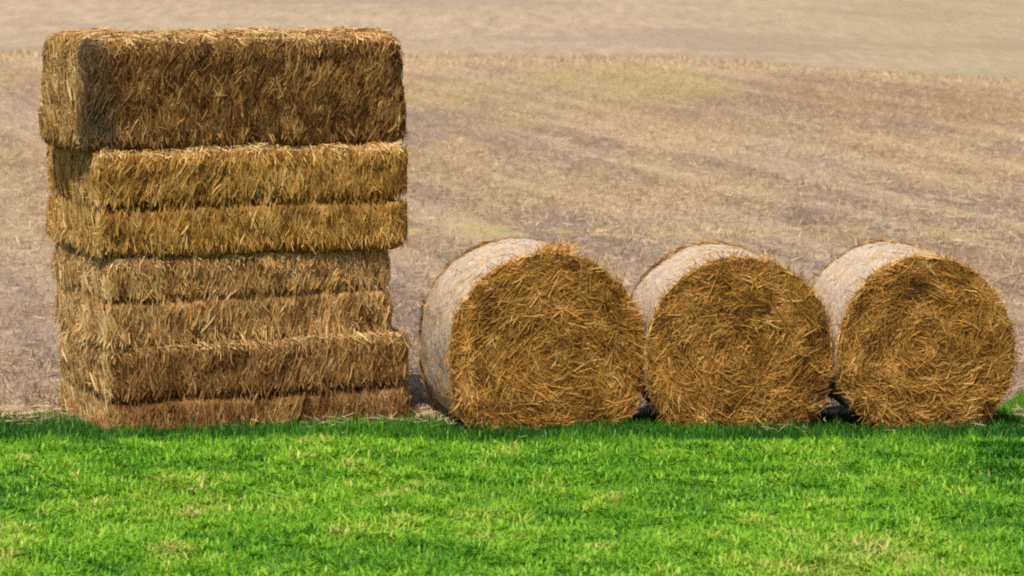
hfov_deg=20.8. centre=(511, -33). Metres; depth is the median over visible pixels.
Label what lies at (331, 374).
square bale
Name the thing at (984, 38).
field
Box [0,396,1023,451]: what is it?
loose straw
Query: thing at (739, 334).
round bale
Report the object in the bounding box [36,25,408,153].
square bale
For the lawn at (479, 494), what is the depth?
16.79 m
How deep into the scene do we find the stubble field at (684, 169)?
42.75 m
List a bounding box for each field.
[0,0,1023,81]
[0,55,1023,418]
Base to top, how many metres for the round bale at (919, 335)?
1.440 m
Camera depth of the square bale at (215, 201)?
20.09 m
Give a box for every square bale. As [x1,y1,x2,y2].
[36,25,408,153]
[42,140,410,263]
[50,244,394,353]
[56,324,411,434]
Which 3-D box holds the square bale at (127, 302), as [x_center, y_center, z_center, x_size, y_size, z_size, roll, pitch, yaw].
[-2.177,2.376,20.822,2.317,0.772,1.650,0,0,-24]
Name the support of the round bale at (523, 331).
on the lawn at (479, 494)
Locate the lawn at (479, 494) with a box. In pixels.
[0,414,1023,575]
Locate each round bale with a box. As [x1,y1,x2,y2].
[410,233,647,432]
[630,236,837,430]
[810,233,1022,429]

